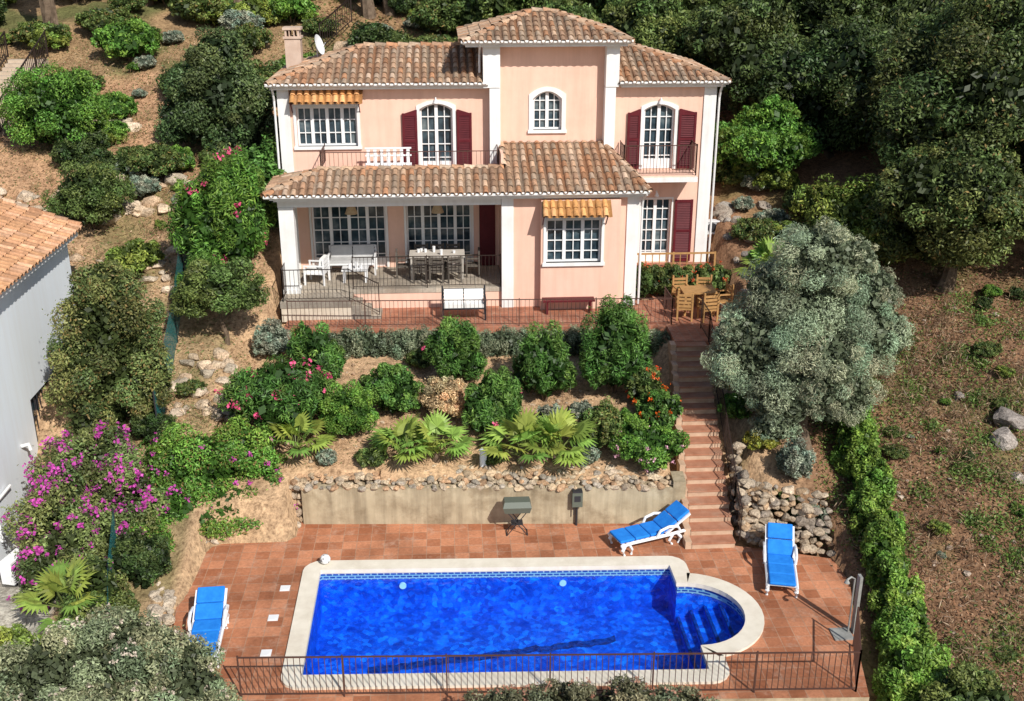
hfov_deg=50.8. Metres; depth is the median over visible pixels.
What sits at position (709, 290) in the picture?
wooden table
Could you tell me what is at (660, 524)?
sun lounger
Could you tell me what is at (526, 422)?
fan palm
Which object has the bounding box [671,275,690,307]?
wooden chair
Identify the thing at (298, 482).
rubble stone edging
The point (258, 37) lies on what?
wild shrub
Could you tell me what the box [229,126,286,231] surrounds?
oleander bush
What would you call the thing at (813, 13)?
holm oak tree
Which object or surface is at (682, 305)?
wooden chair
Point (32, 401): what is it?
window
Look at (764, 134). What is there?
green laurel tree
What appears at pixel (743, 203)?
wild shrub
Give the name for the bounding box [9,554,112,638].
fan palm
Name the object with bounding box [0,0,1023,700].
ground
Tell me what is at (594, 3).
wild shrub
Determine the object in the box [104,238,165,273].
wild shrub
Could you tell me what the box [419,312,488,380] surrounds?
oleander bush
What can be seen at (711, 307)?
wooden chair
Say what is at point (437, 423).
fan palm
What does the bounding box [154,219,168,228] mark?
wild shrub
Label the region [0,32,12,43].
wild shrub
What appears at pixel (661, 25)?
holm oak tree
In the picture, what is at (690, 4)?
holm oak tree
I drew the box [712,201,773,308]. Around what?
hillside rocks
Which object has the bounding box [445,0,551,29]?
holm oak tree
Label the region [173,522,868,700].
pool deck
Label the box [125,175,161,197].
wild shrub
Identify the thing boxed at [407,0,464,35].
wild shrub
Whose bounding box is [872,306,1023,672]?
slope stones
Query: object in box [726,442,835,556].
dry stone wall
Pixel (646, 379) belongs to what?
orange flower bush
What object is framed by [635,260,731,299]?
patio hedge
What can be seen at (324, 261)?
armchair
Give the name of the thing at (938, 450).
ground weed
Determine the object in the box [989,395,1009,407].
ground weed
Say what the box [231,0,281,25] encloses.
wild shrub
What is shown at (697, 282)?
wooden chair
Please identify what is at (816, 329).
olive tree
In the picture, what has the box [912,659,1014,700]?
wild shrub
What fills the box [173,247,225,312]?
oleander bush
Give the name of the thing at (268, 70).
wild shrub
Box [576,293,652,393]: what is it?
oleander bush
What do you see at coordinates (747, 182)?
wild shrub
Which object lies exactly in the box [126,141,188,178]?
wild shrub
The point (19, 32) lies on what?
wild shrub
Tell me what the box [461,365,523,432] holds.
oleander bush
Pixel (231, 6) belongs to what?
wild shrub
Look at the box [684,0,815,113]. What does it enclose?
holm oak tree
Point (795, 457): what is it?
grey shrub
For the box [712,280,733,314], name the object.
wooden chair
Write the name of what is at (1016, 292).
ground weed
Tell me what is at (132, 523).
wild shrub
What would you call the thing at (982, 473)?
leaf litter
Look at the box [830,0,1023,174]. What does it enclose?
holm oak tree
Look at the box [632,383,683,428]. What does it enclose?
orange flower bush
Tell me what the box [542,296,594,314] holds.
bench
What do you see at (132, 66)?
wild shrub
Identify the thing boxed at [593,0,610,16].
wild shrub
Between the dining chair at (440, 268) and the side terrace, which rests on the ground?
the side terrace
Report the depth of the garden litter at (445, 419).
27.84 m
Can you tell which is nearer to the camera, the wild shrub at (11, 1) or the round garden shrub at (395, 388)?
the round garden shrub at (395, 388)
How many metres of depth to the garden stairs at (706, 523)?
27.05 m
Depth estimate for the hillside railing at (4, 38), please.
42.34 m
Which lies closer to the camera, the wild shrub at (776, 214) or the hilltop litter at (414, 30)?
the wild shrub at (776, 214)
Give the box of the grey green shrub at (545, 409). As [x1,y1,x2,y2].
[536,402,559,430]
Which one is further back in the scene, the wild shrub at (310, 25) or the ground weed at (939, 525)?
the wild shrub at (310, 25)
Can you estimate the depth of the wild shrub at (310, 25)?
45.01 m
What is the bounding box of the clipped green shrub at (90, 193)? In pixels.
[40,160,136,229]
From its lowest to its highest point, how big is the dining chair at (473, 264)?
0.850 m
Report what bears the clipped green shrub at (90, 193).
on the ground
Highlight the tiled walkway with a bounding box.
[284,293,733,351]
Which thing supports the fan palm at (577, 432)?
on the ground
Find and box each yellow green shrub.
[0,619,42,675]
[579,394,624,447]
[717,393,751,419]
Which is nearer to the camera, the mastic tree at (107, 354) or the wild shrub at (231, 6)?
the mastic tree at (107, 354)
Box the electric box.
[572,488,582,525]
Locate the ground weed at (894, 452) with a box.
[879,444,909,458]
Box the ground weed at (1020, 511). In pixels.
[1013,505,1023,517]
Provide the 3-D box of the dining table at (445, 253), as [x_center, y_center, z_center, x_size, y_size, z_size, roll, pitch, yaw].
[-2.315,-2.747,33.349,1.700,0.926,0.800,-1,21,-3]
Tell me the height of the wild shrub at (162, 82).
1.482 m
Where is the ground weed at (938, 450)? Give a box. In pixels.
[934,446,948,453]
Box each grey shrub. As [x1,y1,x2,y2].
[775,435,816,479]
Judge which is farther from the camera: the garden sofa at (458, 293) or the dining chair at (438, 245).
the dining chair at (438, 245)
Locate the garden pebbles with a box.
[280,361,606,467]
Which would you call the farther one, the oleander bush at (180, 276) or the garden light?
the oleander bush at (180, 276)
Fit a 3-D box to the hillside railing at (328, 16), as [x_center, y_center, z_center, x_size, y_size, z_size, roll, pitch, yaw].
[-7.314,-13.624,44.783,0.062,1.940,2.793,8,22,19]
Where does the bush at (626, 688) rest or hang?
on the ground
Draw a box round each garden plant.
[353,445,387,467]
[360,374,376,385]
[403,349,429,368]
[485,454,503,465]
[569,399,592,417]
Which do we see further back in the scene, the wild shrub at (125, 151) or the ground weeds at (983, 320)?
the wild shrub at (125, 151)
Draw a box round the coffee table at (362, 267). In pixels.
[341,262,368,282]
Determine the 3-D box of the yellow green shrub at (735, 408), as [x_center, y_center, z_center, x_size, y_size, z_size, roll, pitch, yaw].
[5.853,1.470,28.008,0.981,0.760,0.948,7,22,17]
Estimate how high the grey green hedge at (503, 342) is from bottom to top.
1.131 m
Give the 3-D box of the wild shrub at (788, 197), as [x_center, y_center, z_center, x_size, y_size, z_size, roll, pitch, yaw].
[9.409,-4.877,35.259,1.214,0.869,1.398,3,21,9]
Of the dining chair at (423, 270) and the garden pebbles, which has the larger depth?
the dining chair at (423, 270)
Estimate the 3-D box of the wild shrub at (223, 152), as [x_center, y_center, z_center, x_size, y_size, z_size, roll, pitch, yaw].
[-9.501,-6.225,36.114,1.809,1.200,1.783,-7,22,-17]
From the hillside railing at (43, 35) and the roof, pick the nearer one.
the roof
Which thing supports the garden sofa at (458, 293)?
on the tiled walkway
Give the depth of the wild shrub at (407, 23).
46.04 m
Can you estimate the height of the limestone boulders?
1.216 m
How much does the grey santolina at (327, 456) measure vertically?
0.513 m
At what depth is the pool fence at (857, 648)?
20.21 m
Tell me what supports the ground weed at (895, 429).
on the ground
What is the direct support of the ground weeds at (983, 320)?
on the ground
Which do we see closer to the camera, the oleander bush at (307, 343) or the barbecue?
the barbecue
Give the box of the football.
[320,554,329,563]
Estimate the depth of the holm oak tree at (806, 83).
36.12 m
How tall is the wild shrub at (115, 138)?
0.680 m
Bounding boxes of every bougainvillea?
[0,420,177,612]
[125,414,297,551]
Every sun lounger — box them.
[187,586,229,667]
[607,500,690,555]
[762,522,798,597]
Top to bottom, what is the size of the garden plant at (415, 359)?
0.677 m
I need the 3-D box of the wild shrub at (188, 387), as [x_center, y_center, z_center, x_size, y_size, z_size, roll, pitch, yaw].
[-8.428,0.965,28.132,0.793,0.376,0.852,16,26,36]
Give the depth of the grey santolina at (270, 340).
29.88 m
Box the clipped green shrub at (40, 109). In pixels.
[0,59,109,145]
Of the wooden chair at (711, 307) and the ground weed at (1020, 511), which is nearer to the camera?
the ground weed at (1020, 511)
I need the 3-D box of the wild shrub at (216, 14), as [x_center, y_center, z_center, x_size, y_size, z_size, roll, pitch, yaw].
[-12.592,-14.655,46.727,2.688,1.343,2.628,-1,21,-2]
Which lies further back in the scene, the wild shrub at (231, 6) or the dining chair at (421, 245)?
the wild shrub at (231, 6)
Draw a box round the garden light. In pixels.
[479,448,486,466]
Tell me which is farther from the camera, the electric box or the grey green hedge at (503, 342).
the grey green hedge at (503, 342)
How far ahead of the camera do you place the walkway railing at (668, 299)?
30.79 m
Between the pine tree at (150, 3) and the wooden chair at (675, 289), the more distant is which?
the pine tree at (150, 3)
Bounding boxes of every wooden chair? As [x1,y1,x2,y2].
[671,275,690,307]
[676,291,693,321]
[695,274,712,306]
[696,292,719,322]
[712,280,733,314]
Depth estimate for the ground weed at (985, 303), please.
30.91 m
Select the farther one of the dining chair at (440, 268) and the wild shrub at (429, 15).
the wild shrub at (429, 15)
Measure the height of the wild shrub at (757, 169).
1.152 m
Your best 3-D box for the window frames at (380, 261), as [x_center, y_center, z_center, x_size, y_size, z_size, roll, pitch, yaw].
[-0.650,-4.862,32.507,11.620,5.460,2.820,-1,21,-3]
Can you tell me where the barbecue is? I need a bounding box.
[502,496,531,535]
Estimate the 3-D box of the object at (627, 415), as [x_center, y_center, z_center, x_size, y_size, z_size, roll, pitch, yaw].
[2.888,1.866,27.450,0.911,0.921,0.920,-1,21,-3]
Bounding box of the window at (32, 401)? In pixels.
[31,390,39,415]
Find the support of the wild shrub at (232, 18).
on the ground
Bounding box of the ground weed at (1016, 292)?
[1009,286,1023,298]
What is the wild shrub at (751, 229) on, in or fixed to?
on the ground
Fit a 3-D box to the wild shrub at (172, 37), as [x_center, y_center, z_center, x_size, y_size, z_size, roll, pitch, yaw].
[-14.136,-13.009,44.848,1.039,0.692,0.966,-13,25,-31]
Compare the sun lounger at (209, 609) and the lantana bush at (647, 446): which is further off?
the lantana bush at (647, 446)
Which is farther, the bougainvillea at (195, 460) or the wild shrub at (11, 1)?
the wild shrub at (11, 1)
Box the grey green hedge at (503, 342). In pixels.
[320,321,670,360]
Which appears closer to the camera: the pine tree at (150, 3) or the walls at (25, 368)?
the walls at (25, 368)
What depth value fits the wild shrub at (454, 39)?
42.80 m
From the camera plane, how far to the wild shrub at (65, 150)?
36.52 m
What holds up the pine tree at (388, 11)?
on the ground
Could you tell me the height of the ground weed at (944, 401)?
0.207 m
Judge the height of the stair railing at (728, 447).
3.740 m
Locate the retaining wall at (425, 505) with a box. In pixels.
[301,471,685,523]
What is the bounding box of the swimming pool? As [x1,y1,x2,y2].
[281,556,763,689]
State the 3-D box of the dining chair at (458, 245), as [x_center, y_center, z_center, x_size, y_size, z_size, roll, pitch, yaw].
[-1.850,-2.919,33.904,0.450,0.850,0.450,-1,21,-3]
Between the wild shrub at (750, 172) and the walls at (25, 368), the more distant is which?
the wild shrub at (750, 172)
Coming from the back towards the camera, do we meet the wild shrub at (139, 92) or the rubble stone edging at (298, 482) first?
the wild shrub at (139, 92)
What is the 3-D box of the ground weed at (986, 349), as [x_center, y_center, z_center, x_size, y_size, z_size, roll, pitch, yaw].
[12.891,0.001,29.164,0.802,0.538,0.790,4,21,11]
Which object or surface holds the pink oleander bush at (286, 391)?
on the ground
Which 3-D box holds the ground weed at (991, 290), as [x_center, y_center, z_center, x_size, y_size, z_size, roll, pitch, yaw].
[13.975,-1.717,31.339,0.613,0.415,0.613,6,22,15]
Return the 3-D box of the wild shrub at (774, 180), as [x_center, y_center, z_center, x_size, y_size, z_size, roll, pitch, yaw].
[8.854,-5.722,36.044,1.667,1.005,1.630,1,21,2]
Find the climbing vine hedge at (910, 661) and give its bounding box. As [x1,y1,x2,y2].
[828,393,955,700]
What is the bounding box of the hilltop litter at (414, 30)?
[279,0,736,146]
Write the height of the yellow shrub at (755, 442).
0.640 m
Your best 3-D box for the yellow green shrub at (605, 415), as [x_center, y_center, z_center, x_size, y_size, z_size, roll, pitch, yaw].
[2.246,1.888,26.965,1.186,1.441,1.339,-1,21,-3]
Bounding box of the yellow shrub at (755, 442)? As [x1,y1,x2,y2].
[742,429,780,450]
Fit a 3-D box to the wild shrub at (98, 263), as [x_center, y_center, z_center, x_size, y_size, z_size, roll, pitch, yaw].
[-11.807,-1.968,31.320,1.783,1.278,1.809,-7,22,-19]
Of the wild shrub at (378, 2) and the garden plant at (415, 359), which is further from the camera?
the wild shrub at (378, 2)
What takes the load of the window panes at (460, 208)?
in the peach villa
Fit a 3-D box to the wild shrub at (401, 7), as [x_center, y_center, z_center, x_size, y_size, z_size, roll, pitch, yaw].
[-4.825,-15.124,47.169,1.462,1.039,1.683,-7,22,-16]
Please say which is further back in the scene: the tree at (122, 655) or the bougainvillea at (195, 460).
the bougainvillea at (195, 460)
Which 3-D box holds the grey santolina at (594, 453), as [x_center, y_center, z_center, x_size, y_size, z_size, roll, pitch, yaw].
[1.812,2.600,26.685,0.765,0.659,0.754,7,22,18]
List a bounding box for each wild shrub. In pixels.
[0,0,7,23]
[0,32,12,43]
[1,0,16,4]
[9,19,71,42]
[16,22,71,49]
[48,128,110,163]
[53,553,140,625]
[61,68,105,89]
[71,5,139,29]
[76,261,135,279]
[77,145,131,175]
[86,10,126,31]
[90,16,162,60]
[91,117,130,138]
[95,91,138,119]
[97,130,127,144]
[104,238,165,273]
[107,0,147,12]
[109,525,172,588]
[110,163,126,174]
[115,145,143,157]
[121,508,154,532]
[125,62,143,70]
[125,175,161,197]
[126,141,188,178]
[126,167,149,175]
[129,410,176,442]
[131,55,156,69]
[131,88,147,97]
[144,309,160,320]
[150,0,167,5]
[152,26,162,43]
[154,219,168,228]
[155,59,189,92]
[162,30,184,44]
[167,0,233,26]
[167,144,195,170]
[170,187,185,203]
[175,378,208,395]
[191,0,236,25]
[198,145,222,159]
[201,148,235,169]
[215,2,235,23]
[218,9,265,30]
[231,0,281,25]
[233,22,273,53]
[248,58,284,102]
[268,0,320,23]
[274,52,315,66]
[300,16,339,34]
[346,20,407,45]
[358,29,416,42]
[373,0,382,5]
[387,0,417,15]
[402,17,420,29]
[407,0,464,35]
[412,33,452,42]
[440,37,457,42]
[581,0,606,7]
[586,0,605,9]
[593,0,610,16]
[711,164,747,186]
[712,145,745,170]
[729,217,779,240]
[731,164,757,182]
[731,196,754,210]
[740,173,768,190]
[741,163,765,173]
[746,241,776,265]
[752,166,801,191]
[752,208,790,221]
[769,220,801,240]
[782,187,804,212]
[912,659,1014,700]
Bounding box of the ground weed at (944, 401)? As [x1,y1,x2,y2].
[939,398,951,404]
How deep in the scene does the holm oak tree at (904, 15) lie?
36.85 m
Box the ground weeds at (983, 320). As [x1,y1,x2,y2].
[807,283,1023,697]
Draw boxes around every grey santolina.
[251,317,290,357]
[315,448,337,465]
[570,443,600,466]
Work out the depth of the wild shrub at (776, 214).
34.51 m
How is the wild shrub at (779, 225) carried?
on the ground
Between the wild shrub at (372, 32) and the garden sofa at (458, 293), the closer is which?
the garden sofa at (458, 293)
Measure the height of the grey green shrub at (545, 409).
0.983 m
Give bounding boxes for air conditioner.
[0,546,30,585]
[707,219,719,235]
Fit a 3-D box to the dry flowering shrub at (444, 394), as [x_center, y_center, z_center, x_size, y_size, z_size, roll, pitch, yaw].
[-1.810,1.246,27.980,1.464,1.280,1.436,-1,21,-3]
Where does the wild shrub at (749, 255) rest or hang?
on the ground
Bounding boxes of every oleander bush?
[164,140,273,269]
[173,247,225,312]
[211,354,334,426]
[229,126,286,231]
[285,320,346,381]
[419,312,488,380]
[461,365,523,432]
[511,318,578,401]
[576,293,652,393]
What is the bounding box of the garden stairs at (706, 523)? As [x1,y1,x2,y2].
[668,341,735,548]
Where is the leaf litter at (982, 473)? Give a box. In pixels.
[744,249,1023,697]
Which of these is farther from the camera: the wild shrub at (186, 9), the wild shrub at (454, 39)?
the wild shrub at (186, 9)
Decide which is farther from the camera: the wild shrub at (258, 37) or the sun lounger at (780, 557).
the wild shrub at (258, 37)
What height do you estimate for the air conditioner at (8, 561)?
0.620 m
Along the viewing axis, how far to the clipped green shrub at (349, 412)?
26.84 m
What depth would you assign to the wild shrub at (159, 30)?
43.96 m
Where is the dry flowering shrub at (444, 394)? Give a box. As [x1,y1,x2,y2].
[417,375,466,418]
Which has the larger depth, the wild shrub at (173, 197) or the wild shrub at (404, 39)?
the wild shrub at (404, 39)
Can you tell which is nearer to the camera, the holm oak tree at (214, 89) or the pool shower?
the pool shower
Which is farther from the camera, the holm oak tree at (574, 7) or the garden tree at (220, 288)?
the holm oak tree at (574, 7)
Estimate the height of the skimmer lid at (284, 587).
0.018 m
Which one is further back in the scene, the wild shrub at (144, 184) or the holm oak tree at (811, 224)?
the wild shrub at (144, 184)
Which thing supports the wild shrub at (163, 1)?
on the ground
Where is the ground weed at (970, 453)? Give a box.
[960,449,975,460]
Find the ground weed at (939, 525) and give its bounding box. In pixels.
[927,518,951,535]
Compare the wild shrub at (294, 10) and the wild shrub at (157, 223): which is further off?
the wild shrub at (294, 10)
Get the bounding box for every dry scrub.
[809,268,1023,700]
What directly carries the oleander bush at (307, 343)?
on the ground
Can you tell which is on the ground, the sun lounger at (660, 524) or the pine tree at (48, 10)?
the pine tree at (48, 10)
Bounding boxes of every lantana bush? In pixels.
[608,418,689,473]
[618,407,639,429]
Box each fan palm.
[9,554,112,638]
[268,410,337,459]
[365,412,446,464]
[395,409,477,462]
[478,407,569,466]
[517,406,597,467]
[730,236,782,275]
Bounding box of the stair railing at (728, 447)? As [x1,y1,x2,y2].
[700,299,742,539]
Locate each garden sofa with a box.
[328,244,377,274]
[441,285,485,319]
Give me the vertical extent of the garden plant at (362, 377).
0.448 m
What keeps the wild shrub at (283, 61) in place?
on the ground
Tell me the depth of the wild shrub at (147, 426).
26.54 m
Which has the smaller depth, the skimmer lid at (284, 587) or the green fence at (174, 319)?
the skimmer lid at (284, 587)
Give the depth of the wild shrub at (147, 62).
42.13 m
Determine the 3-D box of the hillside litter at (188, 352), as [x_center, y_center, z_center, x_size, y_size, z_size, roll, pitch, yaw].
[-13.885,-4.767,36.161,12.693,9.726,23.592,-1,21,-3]
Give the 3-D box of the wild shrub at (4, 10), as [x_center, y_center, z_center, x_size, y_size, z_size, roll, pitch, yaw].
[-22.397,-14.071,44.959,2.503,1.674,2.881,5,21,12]
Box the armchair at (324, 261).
[303,254,330,285]
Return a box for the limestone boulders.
[954,391,1023,484]
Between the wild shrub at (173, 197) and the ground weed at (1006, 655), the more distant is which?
the wild shrub at (173, 197)
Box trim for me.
[0,232,77,542]
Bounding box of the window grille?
[30,382,47,441]
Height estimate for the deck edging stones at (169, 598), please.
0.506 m
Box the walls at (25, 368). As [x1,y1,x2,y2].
[0,245,72,560]
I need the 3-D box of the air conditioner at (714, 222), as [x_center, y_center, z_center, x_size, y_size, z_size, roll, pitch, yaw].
[6.614,-4.027,35.263,0.640,0.496,0.249,-1,21,-3]
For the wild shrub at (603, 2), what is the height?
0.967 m
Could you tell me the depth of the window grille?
27.79 m
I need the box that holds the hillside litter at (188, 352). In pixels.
[0,31,315,455]
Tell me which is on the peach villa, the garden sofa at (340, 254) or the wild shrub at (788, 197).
the garden sofa at (340, 254)
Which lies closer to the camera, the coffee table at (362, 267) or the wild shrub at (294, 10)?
the coffee table at (362, 267)
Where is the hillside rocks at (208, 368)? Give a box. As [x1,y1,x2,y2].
[0,40,352,422]
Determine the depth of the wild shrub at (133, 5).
46.18 m
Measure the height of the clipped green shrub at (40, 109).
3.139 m
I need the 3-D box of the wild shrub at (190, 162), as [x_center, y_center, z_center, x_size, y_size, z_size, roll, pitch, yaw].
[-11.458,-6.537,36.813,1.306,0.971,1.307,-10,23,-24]
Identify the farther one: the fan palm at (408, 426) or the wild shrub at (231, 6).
the wild shrub at (231, 6)
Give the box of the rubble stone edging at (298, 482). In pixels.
[289,464,672,521]
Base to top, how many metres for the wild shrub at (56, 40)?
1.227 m
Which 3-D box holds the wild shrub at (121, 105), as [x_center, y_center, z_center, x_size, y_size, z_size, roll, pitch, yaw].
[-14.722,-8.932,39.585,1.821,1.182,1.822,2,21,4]
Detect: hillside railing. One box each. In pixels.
[0,31,8,66]
[0,31,48,131]
[319,0,351,43]
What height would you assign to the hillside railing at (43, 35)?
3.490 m
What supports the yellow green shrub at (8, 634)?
on the ground
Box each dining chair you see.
[395,248,410,278]
[412,257,428,283]
[414,243,427,260]
[429,257,445,283]
[430,243,443,260]
[445,256,461,283]
[446,243,459,260]
[465,247,479,277]
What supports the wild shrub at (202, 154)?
on the ground
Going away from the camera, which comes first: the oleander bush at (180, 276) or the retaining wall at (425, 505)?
the retaining wall at (425, 505)
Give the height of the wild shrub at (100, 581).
1.833 m
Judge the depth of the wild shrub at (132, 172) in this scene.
35.84 m
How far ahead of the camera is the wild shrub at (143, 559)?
23.34 m
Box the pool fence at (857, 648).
[236,607,861,696]
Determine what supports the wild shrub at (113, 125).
on the ground
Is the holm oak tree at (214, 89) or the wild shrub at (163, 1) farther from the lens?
the wild shrub at (163, 1)
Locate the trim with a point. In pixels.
(2, 295)
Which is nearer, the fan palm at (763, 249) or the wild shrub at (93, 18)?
the fan palm at (763, 249)
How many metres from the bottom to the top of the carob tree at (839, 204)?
3.098 m
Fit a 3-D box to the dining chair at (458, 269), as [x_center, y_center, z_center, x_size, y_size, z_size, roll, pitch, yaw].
[-1.782,-2.526,32.879,0.450,0.850,0.450,-5,21,-12]
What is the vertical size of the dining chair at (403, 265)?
0.850 m
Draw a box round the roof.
[0,196,82,294]
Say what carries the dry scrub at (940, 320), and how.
on the ground
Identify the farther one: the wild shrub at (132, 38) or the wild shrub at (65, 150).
the wild shrub at (132, 38)
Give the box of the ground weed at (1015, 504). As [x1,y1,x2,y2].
[1009,502,1021,509]
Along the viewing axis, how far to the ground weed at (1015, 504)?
25.12 m
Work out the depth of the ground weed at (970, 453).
26.30 m
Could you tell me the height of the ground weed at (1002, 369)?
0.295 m
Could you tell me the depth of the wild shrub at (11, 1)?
47.31 m
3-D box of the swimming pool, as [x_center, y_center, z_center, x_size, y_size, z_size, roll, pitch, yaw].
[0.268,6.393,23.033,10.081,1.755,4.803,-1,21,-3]
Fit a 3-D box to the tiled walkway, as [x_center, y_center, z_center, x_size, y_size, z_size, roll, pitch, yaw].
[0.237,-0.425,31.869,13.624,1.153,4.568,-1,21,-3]
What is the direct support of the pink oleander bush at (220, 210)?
on the ground
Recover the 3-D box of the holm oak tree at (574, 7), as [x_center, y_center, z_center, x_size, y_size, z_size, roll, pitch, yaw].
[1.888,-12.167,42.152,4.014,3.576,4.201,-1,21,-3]
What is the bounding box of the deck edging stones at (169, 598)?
[147,521,300,625]
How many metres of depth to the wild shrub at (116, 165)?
36.03 m
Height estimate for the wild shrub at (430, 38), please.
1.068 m
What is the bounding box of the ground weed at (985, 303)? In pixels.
[975,296,993,309]
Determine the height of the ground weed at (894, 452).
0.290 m
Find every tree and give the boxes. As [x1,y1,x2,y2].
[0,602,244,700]
[38,0,64,51]
[41,256,175,441]
[145,0,155,5]
[152,25,279,154]
[168,256,271,344]
[360,0,376,19]
[382,0,396,15]
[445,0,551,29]
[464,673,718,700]
[543,0,601,22]
[597,0,701,58]
[606,0,745,14]
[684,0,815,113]
[700,215,915,450]
[712,94,823,191]
[724,11,919,158]
[762,0,902,41]
[780,214,851,244]
[785,168,910,266]
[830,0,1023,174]
[855,125,1023,294]
[885,0,964,64]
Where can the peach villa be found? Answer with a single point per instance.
(535, 153)
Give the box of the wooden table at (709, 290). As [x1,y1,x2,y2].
[679,285,717,315]
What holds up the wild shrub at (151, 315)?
on the ground
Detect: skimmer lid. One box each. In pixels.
[260,649,271,656]
[267,614,278,620]
[280,585,290,590]
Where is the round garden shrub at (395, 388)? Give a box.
[360,360,424,413]
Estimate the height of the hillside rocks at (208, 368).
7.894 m
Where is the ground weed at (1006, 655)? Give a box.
[991,645,1019,663]
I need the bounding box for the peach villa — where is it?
[260,7,731,321]
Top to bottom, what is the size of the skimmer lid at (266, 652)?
0.018 m
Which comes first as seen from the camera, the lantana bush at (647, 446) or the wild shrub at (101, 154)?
the lantana bush at (647, 446)
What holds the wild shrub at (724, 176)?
on the ground
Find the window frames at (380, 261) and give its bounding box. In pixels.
[296,91,673,265]
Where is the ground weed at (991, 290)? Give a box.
[981,284,1003,296]
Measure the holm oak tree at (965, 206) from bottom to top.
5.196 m
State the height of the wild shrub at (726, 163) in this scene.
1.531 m
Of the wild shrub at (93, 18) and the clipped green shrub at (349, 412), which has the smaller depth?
the clipped green shrub at (349, 412)
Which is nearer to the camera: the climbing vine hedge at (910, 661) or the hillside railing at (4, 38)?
the climbing vine hedge at (910, 661)
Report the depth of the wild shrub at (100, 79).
41.18 m
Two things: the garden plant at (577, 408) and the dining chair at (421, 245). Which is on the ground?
the garden plant at (577, 408)
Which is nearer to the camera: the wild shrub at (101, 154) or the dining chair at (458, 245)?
the dining chair at (458, 245)
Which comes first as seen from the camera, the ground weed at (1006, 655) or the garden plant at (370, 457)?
the ground weed at (1006, 655)
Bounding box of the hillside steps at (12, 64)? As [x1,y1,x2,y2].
[0,59,48,137]
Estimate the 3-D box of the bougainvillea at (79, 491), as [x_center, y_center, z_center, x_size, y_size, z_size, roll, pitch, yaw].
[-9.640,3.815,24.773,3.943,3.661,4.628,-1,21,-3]
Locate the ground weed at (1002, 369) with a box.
[994,365,1015,376]
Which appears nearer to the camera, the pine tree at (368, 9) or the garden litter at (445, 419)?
the garden litter at (445, 419)
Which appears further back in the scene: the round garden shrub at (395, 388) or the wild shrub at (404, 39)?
the wild shrub at (404, 39)
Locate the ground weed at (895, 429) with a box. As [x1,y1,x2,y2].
[881,425,904,436]
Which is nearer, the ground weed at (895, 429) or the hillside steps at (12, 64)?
the ground weed at (895, 429)
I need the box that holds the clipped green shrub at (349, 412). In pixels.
[318,379,379,437]
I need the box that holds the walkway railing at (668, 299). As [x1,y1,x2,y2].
[286,286,672,327]
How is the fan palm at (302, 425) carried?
on the ground
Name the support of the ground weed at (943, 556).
on the ground
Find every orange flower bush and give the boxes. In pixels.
[624,364,665,400]
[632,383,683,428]
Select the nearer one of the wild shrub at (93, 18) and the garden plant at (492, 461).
the garden plant at (492, 461)
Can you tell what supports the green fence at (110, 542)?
on the ground
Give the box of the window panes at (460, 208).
[298,93,671,258]
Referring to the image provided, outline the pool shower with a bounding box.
[829,574,862,640]
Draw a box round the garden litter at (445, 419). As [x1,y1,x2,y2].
[249,356,636,468]
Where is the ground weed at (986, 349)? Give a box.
[972,341,1002,357]
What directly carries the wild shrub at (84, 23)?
on the ground
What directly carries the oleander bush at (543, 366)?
on the ground
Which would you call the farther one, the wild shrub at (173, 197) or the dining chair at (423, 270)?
the wild shrub at (173, 197)
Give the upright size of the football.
0.240 m
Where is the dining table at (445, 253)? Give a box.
[409,246,464,279]
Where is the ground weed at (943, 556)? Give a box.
[936,551,946,558]
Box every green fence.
[106,508,116,609]
[152,242,187,423]
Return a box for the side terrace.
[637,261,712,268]
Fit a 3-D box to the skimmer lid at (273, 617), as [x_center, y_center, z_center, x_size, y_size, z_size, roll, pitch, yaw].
[-5.030,5.628,22.704,0.212,0.018,0.212,-1,21,-3]

